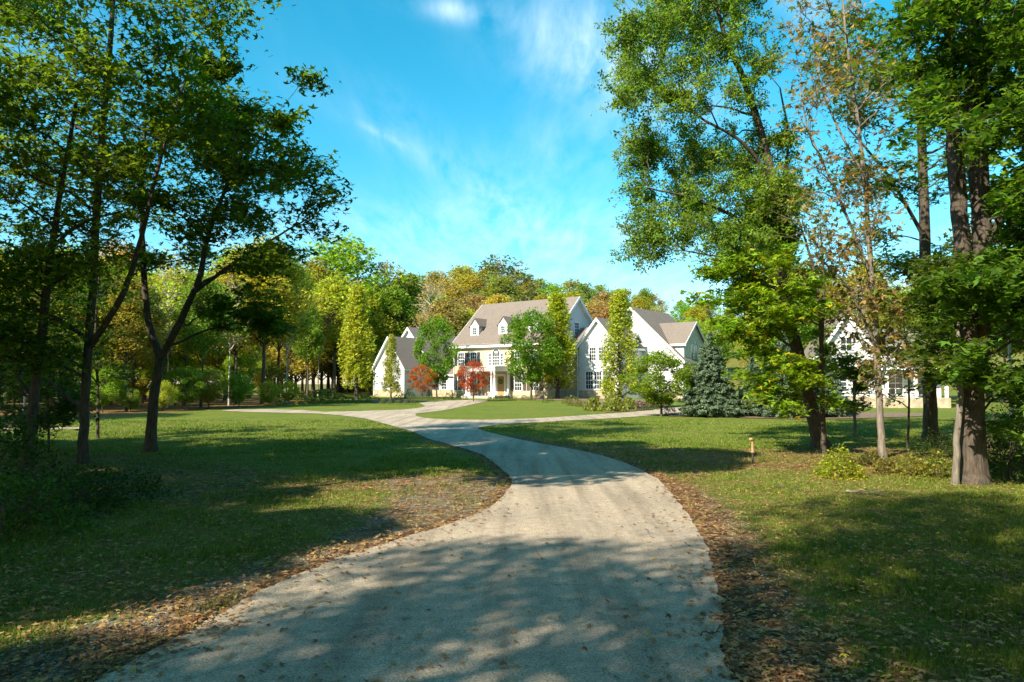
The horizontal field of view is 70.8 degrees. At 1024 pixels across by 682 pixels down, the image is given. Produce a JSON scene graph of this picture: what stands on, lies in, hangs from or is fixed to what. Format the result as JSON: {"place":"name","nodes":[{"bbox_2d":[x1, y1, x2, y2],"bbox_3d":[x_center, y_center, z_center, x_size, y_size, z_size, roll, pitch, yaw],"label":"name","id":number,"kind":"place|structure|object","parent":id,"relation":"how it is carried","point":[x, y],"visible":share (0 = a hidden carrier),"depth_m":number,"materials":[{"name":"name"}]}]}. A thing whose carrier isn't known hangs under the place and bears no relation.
{"place":"outdoors","nodes":[
{"label":"outdoors","id":0,"kind":"place"},
{"bbox_2d":[94,400,737,681],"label":"driveway","id":1,"kind":"structure","parent":0,"point":[542,650],"depth_m":5.66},
{"bbox_2d":[0,338,1023,681],"bbox_3d":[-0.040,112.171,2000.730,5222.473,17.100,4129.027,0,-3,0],"label":"ground","id":2,"kind":"structure","parent":0,"point":[508,408],"depth_m":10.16,"materials":[{"name":"green plant"}]},
{"bbox_2d":[0,384,67,494],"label":"shrub","id":3,"kind":"object","parent":2,"relation":"on","point":[15,452],"visible":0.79,"depth_m":12.12,"materials":[{"name":"green plant"}]},
{"bbox_2d":[0,462,100,546],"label":"shrub","id":4,"kind":"object","parent":2,"relation":"on","point":[23,494],"visible":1,"depth_m":8.20,"materials":[{"name":"green plant"}]},
{"bbox_2d":[4,340,104,452],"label":"sapling","id":5,"kind":"object","parent":2,"relation":"on","point":[61,411],"visible":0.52,"depth_m":17.70,"materials":[{"name":"green plant"}]},
{"bbox_2d":[0,277,114,434],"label":"sapling","id":6,"kind":"object","parent":2,"relation":"on","point":[44,385],"visible":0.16,"depth_m":19.62,"materials":[{"name":"green plant"}]},
{"bbox_2d":[14,245,107,409],"bbox_3d":[-26.777,-0.790,42.459,5.672,10.191,5.973,-2,-4,32],"label":"forest tree","id":7,"kind":"object","parent":2,"relation":"on","point":[75,311],"visible":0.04,"depth_m":41.94,"materials":[{"name":"green plant"}]},
{"bbox_2d":[0,462,140,524],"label":"shrub","id":8,"kind":"object","parent":2,"relation":"on","point":[88,488],"visible":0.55,"depth_m":9.60,"materials":[{"name":"green plant"}]},
{"bbox_2d":[0,102,169,467],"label":"maple tree","id":9,"kind":"object","parent":2,"relation":"on","point":[33,391],"visible":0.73,"depth_m":14.65,"materials":[{"name":"green plant"}]},
{"bbox_2d":[7,459,182,508],"bbox_3d":[-6.125,2.080,10.851,2.203,0.615,2.222,0,-3,0],"label":"shrub","id":10,"kind":"object","parent":2,"relation":"on","point":[145,485],"visible":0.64,"depth_m":10.83,"materials":[{"name":"green plant"}]},
{"bbox_2d":[35,267,159,437],"bbox_3d":[-13.453,0.338,22.540,5.252,5.612,3.115,-2,-4,27],"label":"sapling","id":11,"kind":"object","parent":2,"relation":"on","point":[112,336],"visible":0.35,"depth_m":22.62,"materials":[{"name":"green plant"}]},
{"bbox_2d":[63,253,143,410],"bbox_3d":[-25.042,-0.522,44.110,5.235,9.814,5.102,-1,-3,10],"label":"forest tree","id":12,"kind":"object","parent":2,"relation":"on","point":[109,270],"visible":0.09,"depth_m":43.56,"materials":[{"name":"green plant"}]},
{"bbox_2d":[89,366,128,411],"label":"young tree","id":13,"kind":"object","parent":2,"relation":"on","point":[113,389],"visible":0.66,"depth_m":41.60,"materials":[{"name":"green plant"}]},
{"bbox_2d":[85,271,169,410],"bbox_3d":[-23.303,-0.026,43.530,5.048,8.745,4.919,-3,-5,43],"label":"forest tree","id":14,"kind":"object","parent":2,"relation":"on","point":[143,347],"visible":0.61,"depth_m":43.22,"materials":[{"name":"green plant"}]},
{"bbox_2d":[117,387,142,411],"bbox_3d":[-22.451,3.484,42.333,1.456,1.529,1.392,-2,-4,25],"label":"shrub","id":15,"kind":"object","parent":2,"relation":"on","point":[131,403],"visible":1,"depth_m":42.19,"materials":[{"name":"green plant"}]},
{"bbox_2d":[110,270,171,389],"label":"forest tree","id":16,"kind":"object","parent":2,"relation":"on","point":[134,363],"visible":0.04,"depth_m":51.56,"materials":[{"name":"green plant"}]},
{"bbox_2d":[123,354,166,403],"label":"young tree","id":17,"kind":"object","parent":2,"relation":"on","point":[141,387],"visible":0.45,"depth_m":58.85,"materials":[{"name":"green plant"}]},
{"bbox_2d":[146,380,178,410],"bbox_3d":[-20.912,3.308,43.201,1.809,1.987,1.893,1,-4,-17],"label":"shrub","id":18,"kind":"object","parent":2,"relation":"on","point":[165,395],"visible":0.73,"depth_m":43.09,"materials":[{"name":"green plant"}]},
{"bbox_2d":[0,0,341,464],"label":"maple tree","id":19,"kind":"object","parent":2,"relation":"on","point":[44,76],"visible":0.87,"depth_m":14.64,"materials":[{"name":"green plant"}]},
{"bbox_2d":[142,349,203,405],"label":"young tree","id":20,"kind":"object","parent":2,"relation":"on","point":[178,360],"visible":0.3,"depth_m":52.92,"materials":[{"name":"green plant"}]},
{"bbox_2d":[148,238,198,403],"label":"forest tree","id":21,"kind":"object","parent":2,"relation":"on","point":[161,273],"visible":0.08,"depth_m":58.86,"materials":[{"name":"green plant"}]},
{"bbox_2d":[152,274,198,407],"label":"forest tree","id":22,"kind":"object","parent":2,"relation":"on","point":[171,300],"visible":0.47,"depth_m":48.09,"materials":[{"name":"green plant"}]},
{"bbox_2d":[163,365,207,409],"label":"young tree","id":23,"kind":"object","parent":2,"relation":"on","point":[191,394],"visible":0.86,"depth_m":44.94,"materials":[{"name":"green plant"}]},
{"bbox_2d":[153,264,217,405],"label":"forest tree","id":24,"kind":"object","parent":2,"relation":"on","point":[180,280],"visible":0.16,"depth_m":52.21,"materials":[{"name":"green plant"}]},
{"bbox_2d":[170,270,237,407],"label":"forest tree","id":25,"kind":"object","parent":2,"relation":"on","point":[205,340],"visible":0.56,"depth_m":48.09,"materials":[{"name":"green plant"}]},
{"bbox_2d":[190,369,230,408],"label":"young tree","id":26,"kind":"object","parent":2,"relation":"on","point":[216,384],"visible":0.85,"depth_m":46.92,"materials":[{"name":"green plant"}]},
{"bbox_2d":[90,62,356,452],"bbox_3d":[-7.690,-2.420,18.630,5.665,10.645,8.707,2,-4,-31],"label":"maple tree","id":27,"kind":"object","parent":2,"relation":"on","point":[237,173],"visible":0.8,"depth_m":17.49,"materials":[{"name":"green plant"}]},
{"bbox_2d":[191,340,263,399],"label":"forest tree","id":28,"kind":"object","parent":2,"relation":"on","point":[245,351],"visible":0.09,"depth_m":74.70,"materials":[{"name":"green plant"}]},
{"bbox_2d":[219,274,252,405],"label":"forest tree","id":29,"kind":"object","parent":2,"relation":"on","point":[236,339],"visible":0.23,"depth_m":53.20,"materials":[{"name":"green plant"}]},
{"bbox_2d":[219,352,261,391],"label":"young tree","id":30,"kind":"object","parent":2,"relation":"on","point":[250,372],"visible":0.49,"depth_m":66.53,"materials":[{"name":"green plant"}]},
{"bbox_2d":[224,373,256,406],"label":"young tree","id":31,"kind":"object","parent":2,"relation":"on","point":[248,390],"visible":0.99,"depth_m":49.60,"materials":[{"name":"green plant"}]},
{"bbox_2d":[209,257,276,403],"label":"forest tree","id":32,"kind":"object","parent":2,"relation":"on","point":[236,353],"visible":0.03,"depth_m":58.82,"materials":[{"name":"green plant"}]},
{"bbox_2d":[209,232,319,403],"bbox_3d":[-19.966,-1.790,58.280,9.121,14.050,8.889,3,-5,-41],"label":"forest tree","id":33,"kind":"object","parent":2,"relation":"on","point":[294,308],"visible":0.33,"depth_m":57.61,"materials":[{"name":"green plant"}]},
{"bbox_2d":[255,380,282,405],"bbox_3d":[-17.948,3.853,52.961,1.822,2.001,1.906,-3,-4,37],"label":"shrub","id":34,"kind":"object","parent":2,"relation":"on","point":[264,385],"visible":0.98,"depth_m":52.77,"materials":[{"name":"green plant"}]},
{"bbox_2d":[252,364,289,397],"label":"young tree","id":35,"kind":"object","parent":2,"relation":"on","point":[271,371],"visible":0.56,"depth_m":62.42,"materials":[{"name":"green plant"}]},
{"bbox_2d":[278,380,299,403],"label":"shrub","id":36,"kind":"object","parent":2,"relation":"on","point":[288,385],"visible":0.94,"depth_m":57.70,"materials":[{"name":"green plant"}]},
{"bbox_2d":[255,261,323,400],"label":"forest tree","id":37,"kind":"object","parent":2,"relation":"on","point":[279,347],"visible":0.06,"depth_m":65.11,"materials":[{"name":"green plant"}]},
{"bbox_2d":[273,279,313,402],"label":"forest tree","id":38,"kind":"object","parent":2,"relation":"on","point":[290,343],"visible":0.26,"depth_m":60.78,"materials":[{"name":"green plant"}]},
{"bbox_2d":[259,285,330,391],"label":"forest tree","id":39,"kind":"object","parent":2,"relation":"on","point":[295,367],"visible":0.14,"depth_m":101.21,"materials":[{"name":"green plant"}]},
{"bbox_2d":[290,304,325,395],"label":"forest tree","id":40,"kind":"object","parent":2,"relation":"on","point":[315,344],"visible":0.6,"depth_m":97.56,"materials":[{"name":"green plant"}]},
{"bbox_2d":[282,255,344,391],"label":"forest tree","id":41,"kind":"object","parent":2,"relation":"on","point":[314,267],"visible":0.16,"depth_m":111.37,"materials":[{"name":"green plant"}]},
{"bbox_2d":[303,389,342,403],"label":"shrub","id":42,"kind":"object","parent":2,"relation":"on","point":[328,393],"visible":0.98,"depth_m":61.04,"materials":[{"name":"green plant"}]},
{"bbox_2d":[309,270,354,394],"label":"forest tree","id":43,"kind":"object","parent":2,"relation":"on","point":[334,291],"visible":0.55,"depth_m":102.53,"materials":[{"name":"green plant"}]},
{"bbox_2d":[296,233,415,391],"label":"forest tree","id":44,"kind":"object","parent":2,"relation":"on","point":[337,256],"visible":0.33,"depth_m":116.72,"materials":[{"name":"green plant"}]},
{"bbox_2d":[336,280,378,398],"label":"pear tree","id":45,"kind":"object","parent":2,"relation":"on","point":[359,340],"visible":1,"depth_m":81.48,"materials":[{"name":"green plant"}]},
{"bbox_2d":[336,307,402,388],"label":"forest tree","id":46,"kind":"object","parent":2,"relation":"on","point":[386,326],"visible":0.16,"depth_m":109.89,"materials":[{"name":"green plant"}]},
{"bbox_2d":[353,290,388,393],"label":"forest tree","id":47,"kind":"object","parent":2,"relation":"on","point":[375,302],"visible":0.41,"depth_m":109.63,"materials":[{"name":"green plant"}]},
{"bbox_2d":[345,248,424,327],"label":"forest tree","id":48,"kind":"object","parent":2,"relation":"on","point":[384,265],"visible":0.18,"depth_m":121.29,"materials":[{"name":"green plant"}]},
{"bbox_2d":[379,333,401,398],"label":"pear tree","id":49,"kind":"object","parent":2,"relation":"on","point":[391,354],"visible":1,"depth_m":81.75,"materials":[{"name":"green plant"}]},
{"bbox_2d":[378,284,422,343],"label":"forest tree","id":50,"kind":"object","parent":2,"relation":"on","point":[395,299],"visible":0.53,"depth_m":113.37,"materials":[{"name":"green plant"}]},
{"bbox_2d":[388,272,435,330],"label":"forest tree","id":51,"kind":"object","parent":2,"relation":"on","point":[413,289],"visible":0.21,"depth_m":121.13,"materials":[{"name":"green plant"}]},
{"bbox_2d":[407,364,438,398],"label":"japanese maple","id":52,"kind":"object","parent":2,"relation":"on","point":[421,384],"visible":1,"depth_m":79.72,"materials":[{"name":"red plant"}]},
{"bbox_2d":[406,274,445,327],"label":"forest tree","id":53,"kind":"object","parent":2,"relation":"on","point":[428,294],"visible":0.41,"depth_m":112.35,"materials":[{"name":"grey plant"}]},
{"bbox_2d":[0,472,868,681],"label":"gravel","id":54,"kind":"structure","parent":2,"relation":"on","point":[58,655],"depth_m":5.36,"materials":[{"name":"stone"}]},
{"bbox_2d":[412,313,460,397],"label":"shade tree","id":55,"kind":"object","parent":2,"relation":"on","point":[442,370],"visible":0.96,"depth_m":83.53,"materials":[{"name":"green plant"}]},
{"bbox_2d":[417,297,472,336],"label":"forest tree","id":56,"kind":"object","parent":2,"relation":"on","point":[447,308],"visible":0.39,"depth_m":109.15,"materials":[{"name":"yellow plant"}]},
{"bbox_2d":[425,272,466,305],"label":"forest tree","id":57,"kind":"object","parent":2,"relation":"on","point":[442,284],"visible":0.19,"depth_m":162.89,"materials":[{"name":"yellow plant"}]},
{"bbox_2d":[437,265,483,305],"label":"forest tree","id":58,"kind":"object","parent":2,"relation":"on","point":[457,271],"visible":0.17,"depth_m":184.07,"materials":[{"name":"yellow plant"}]},
{"bbox_2d":[450,292,487,325],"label":"forest tree","id":59,"kind":"object","parent":2,"relation":"on","point":[476,300],"visible":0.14,"depth_m":131.51,"materials":[{"name":"yellow plant"}]},
{"bbox_2d":[442,272,497,308],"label":"forest tree","id":60,"kind":"object","parent":2,"relation":"on","point":[474,283],"visible":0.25,"depth_m":163.57,"materials":[{"name":"yellow plant"}]},
{"bbox_2d":[456,360,494,400],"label":"japanese maple","id":61,"kind":"object","parent":2,"relation":"on","point":[471,384],"visible":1,"depth_m":69.50,"materials":[{"name":"red plant"}]},
{"bbox_2d":[467,274,530,308],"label":"forest tree","id":62,"kind":"object","parent":2,"relation":"on","point":[496,287],"visible":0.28,"depth_m":154.69,"materials":[{"name":"green plant"}]},
{"bbox_2d":[464,250,554,300],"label":"forest tree","id":63,"kind":"object","parent":2,"relation":"on","point":[502,269],"visible":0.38,"depth_m":169.32,"materials":[{"name":"green plant"}]},
{"bbox_2d":[0,426,1023,681],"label":"fallen leaves","id":64,"kind":"object","parent":2,"relation":"on","point":[764,674],"depth_m":5.49,"materials":[{"name":"brown plant"}]},
{"bbox_2d":[568,282,597,311],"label":"forest tree","id":65,"kind":"object","parent":2,"relation":"on","point":[585,288],"visible":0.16,"depth_m":184.76,"materials":[{"name":"green plant"}]},
{"bbox_2d":[513,398,665,411],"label":"mulch bed","id":66,"kind":"object","parent":2,"relation":"on","point":[601,400],"visible":0.32,"depth_m":71.44,"materials":[{"name":"brown soil"}]},
{"bbox_2d":[499,307,565,398],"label":"shade tree","id":67,"kind":"object","parent":66,"relation":"on","point":[533,365],"visible":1,"depth_m":75.99,"materials":[{"name":"green plant"}]},
{"bbox_2d":[537,289,579,398],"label":"pear tree","id":68,"kind":"object","parent":66,"relation":"on","point":[557,306],"visible":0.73,"depth_m":78.39,"materials":[{"name":"green plant"}]},
{"bbox_2d":[598,393,625,411],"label":"bush","id":69,"kind":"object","parent":66,"relation":"on","point":[612,402],"depth_m":46.03,"materials":[{"name":"green plant"}]},
{"bbox_2d":[598,287,646,397],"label":"pear tree","id":70,"kind":"object","parent":66,"relation":"on","point":[618,314],"visible":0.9,"depth_m":50.98,"materials":[{"name":"green plant"}]},
{"bbox_2d":[627,295,659,311],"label":"forest tree","id":71,"kind":"object","parent":2,"relation":"on","point":[641,303],"visible":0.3,"depth_m":158.62,"materials":[{"name":"green plant"}]},
{"bbox_2d":[615,348,701,415],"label":"lawn tree","id":72,"kind":"object","parent":2,"relation":"on","point":[647,388],"visible":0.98,"depth_m":37.88,"materials":[{"name":"green plant"}]},
{"bbox_2d":[682,305,707,331],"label":"forest tree","id":73,"kind":"object","parent":2,"relation":"on","point":[698,313],"visible":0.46,"depth_m":160.83,"materials":[{"name":"yellow plant"}]},
{"bbox_2d":[591,0,832,448],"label":"oak tree","id":74,"kind":"object","parent":2,"relation":"on","point":[754,225],"visible":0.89,"depth_m":18.78,"materials":[{"name":"green plant"}]},
{"bbox_2d":[671,211,855,453],"bbox_3d":[6.482,-0.426,17.558,3.514,6.553,5.685,-2,-4,35],"label":"maple tree","id":75,"kind":"object","parent":2,"relation":"on","point":[804,372],"visible":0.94,"depth_m":16.79,"materials":[{"name":"green plant"}]},
{"bbox_2d":[733,269,831,372],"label":"forest tree","id":76,"kind":"object","parent":2,"relation":"on","point":[775,282],"visible":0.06,"depth_m":73.18,"materials":[{"name":"green plant"}]},
{"bbox_2d":[667,412,922,418],"bbox_3d":[15.415,4.027,39.335,12.989,0.061,10.385,-2,-4,29],"label":"mulch bed","id":77,"kind":"object","parent":2,"relation":"on","point":[869,414],"visible":0.4,"depth_m":37.01,"materials":[{"name":"brown soil"}]},
{"bbox_2d":[678,331,748,417],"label":"spruce tree","id":78,"kind":"object","parent":77,"relation":"on","point":[713,394],"visible":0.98,"depth_m":36.92,"materials":[{"name":"green plant"}]},
{"bbox_2d":[736,355,759,415],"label":"spruce tree","id":79,"kind":"object","parent":77,"relation":"on","point":[741,394],"visible":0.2,"depth_m":38.23,"materials":[{"name":"green plant"}]},
{"bbox_2d":[747,331,833,417],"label":"spruce tree","id":80,"kind":"object","parent":77,"relation":"on","point":[759,410],"visible":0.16,"depth_m":36.05,"materials":[{"name":"green plant"}]},
{"bbox_2d":[813,340,851,416],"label":"spruce tree","id":81,"kind":"object","parent":77,"relation":"on","point":[839,388],"visible":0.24,"depth_m":36.83,"materials":[{"name":"green plant"}]},
{"bbox_2d":[754,281,840,365],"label":"forest tree","id":82,"kind":"object","parent":2,"relation":"on","point":[800,328],"visible":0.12,"depth_m":59.34,"materials":[{"name":"green plant"}]},
{"bbox_2d":[811,443,866,479],"bbox_3d":[5.978,2.190,13.116,0.928,0.655,0.899,0,-3,0],"label":"shrub","id":83,"kind":"object","parent":2,"relation":"on","point":[850,465],"visible":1,"depth_m":13.00,"materials":[{"name":"green plant"}]},
{"bbox_2d":[755,0,939,458],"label":"beech tree","id":84,"kind":"object","parent":2,"relation":"on","point":[872,302],"visible":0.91,"depth_m":16.49,"materials":[{"name":"green plant"}]},
{"bbox_2d":[826,350,887,436],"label":"sapling","id":85,"kind":"object","parent":2,"relation":"on","point":[847,363],"visible":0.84,"depth_m":23.06,"materials":[{"name":"green plant"}]},
{"bbox_2d":[838,257,894,327],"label":"forest tree","id":86,"kind":"object","parent":2,"relation":"on","point":[860,276],"visible":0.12,"depth_m":82.06,"materials":[{"name":"green plant"}]},
{"bbox_2d":[854,450,883,466],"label":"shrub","id":87,"kind":"object","parent":2,"relation":"on","point":[865,459],"visible":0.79,"depth_m":15.02,"materials":[{"name":"green plant"}]},
{"bbox_2d":[804,312,950,407],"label":"guest house","id":88,"kind":"structure","parent":2,"relation":"on","point":[891,386],"depth_m":49.96,"materials":[{"name":"white paint"}]},
{"bbox_2d":[888,370,904,395],"bbox_3d":[26.820,2.940,50.377,1.140,1.750,0.150,-1,-3,12],"label":"window","id":89,"kind":"structure","parent":88,"relation":"in","point":[893,384],"depth_m":50.37,"materials":[{"name":"white glass"}]},
{"bbox_2d":[871,455,902,474],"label":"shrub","id":90,"kind":"object","parent":2,"relation":"on","point":[882,463],"visible":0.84,"depth_m":13.63,"materials":[{"name":"green plant"}]},
{"bbox_2d":[858,312,932,448],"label":"sapling","id":91,"kind":"object","parent":2,"relation":"on","point":[914,325],"visible":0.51,"depth_m":18.74,"materials":[{"name":"green plant"}]},
{"bbox_2d":[870,284,936,328],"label":"forest tree","id":92,"kind":"object","parent":2,"relation":"on","point":[900,293],"visible":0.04,"depth_m":62.71,"materials":[{"name":"green plant"}]},
{"bbox_2d":[791,1,1020,442],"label":"maple tree","id":93,"kind":"object","parent":2,"relation":"on","point":[930,405],"visible":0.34,"depth_m":20.92,"materials":[{"name":"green plant"}]},
{"bbox_2d":[889,449,933,478],"bbox_3d":[7.383,2.256,13.226,0.746,0.533,0.781,0,-3,0],"label":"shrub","id":94,"kind":"object","parent":2,"relation":"on","point":[914,461],"visible":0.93,"depth_m":13.16,"materials":[{"name":"green plant"}]},
{"bbox_2d":[900,428,952,458],"bbox_3d":[10.002,2.364,16.674,1.700,0.735,1.775,0,-3,0],"label":"shrub","id":95,"kind":"object","parent":2,"relation":"on","point":[932,442],"visible":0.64,"depth_m":16.64,"materials":[{"name":"green plant"}]},
{"bbox_2d":[845,0,1023,484],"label":"maple tree","id":96,"kind":"object","parent":2,"relation":"on","point":[978,52],"visible":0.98,"depth_m":11.85,"materials":[{"name":"green plant"}]},
{"bbox_2d":[916,449,952,479],"bbox_3d":[7.668,2.201,12.998,0.708,0.619,0.721,1,-4,-18],"label":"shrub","id":97,"kind":"object","parent":2,"relation":"on","point":[944,465],"visible":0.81,"depth_m":12.94,"materials":[{"name":"green plant"}]},
{"bbox_2d":[890,248,1008,484],"bbox_3d":[7.513,0.511,12.286,1.666,4.060,2.065,-1,-4,15],"label":"sapling","id":98,"kind":"object","parent":2,"relation":"on","point":[929,303],"visible":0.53,"depth_m":12.24,"materials":[{"name":"green plant"}]},
{"bbox_2d":[934,255,1016,358],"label":"forest tree","id":99,"kind":"object","parent":2,"relation":"on","point":[1001,343],"visible":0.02,"depth_m":32.17,"materials":[{"name":"green plant"}]},
{"bbox_2d":[933,44,1023,245],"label":"forest tree","id":100,"kind":"object","parent":2,"relation":"on","point":[1004,163],"visible":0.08,"depth_m":22.55,"materials":[{"name":"green plant"}]},
{"bbox_2d":[939,408,1023,464],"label":"shrub","id":101,"kind":"object","parent":2,"relation":"on","point":[953,422],"visible":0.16,"depth_m":16.29,"materials":[{"name":"green plant"}]},
{"bbox_2d":[950,421,1023,484],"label":"shrub","id":102,"kind":"object","parent":2,"relation":"on","point":[1009,464],"visible":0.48,"depth_m":12.67,"materials":[{"name":"green plant"}]},
{"bbox_2d":[985,401,1023,474],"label":"shrub","id":103,"kind":"object","parent":2,"relation":"on","point":[986,415],"visible":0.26,"depth_m":14.17,"materials":[{"name":"green plant"}]},
{"bbox_2d":[0,0,1023,383],"label":"sky","id":104,"kind":"structure","parent":0,"point":[464,132],"materials":[{"name":"blue"}]},
{"bbox_2d":[372,296,707,398],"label":"house","id":105,"kind":"structure","parent":0,"point":[481,333],"depth_m":85.41,"materials":[{"name":"white paint"}]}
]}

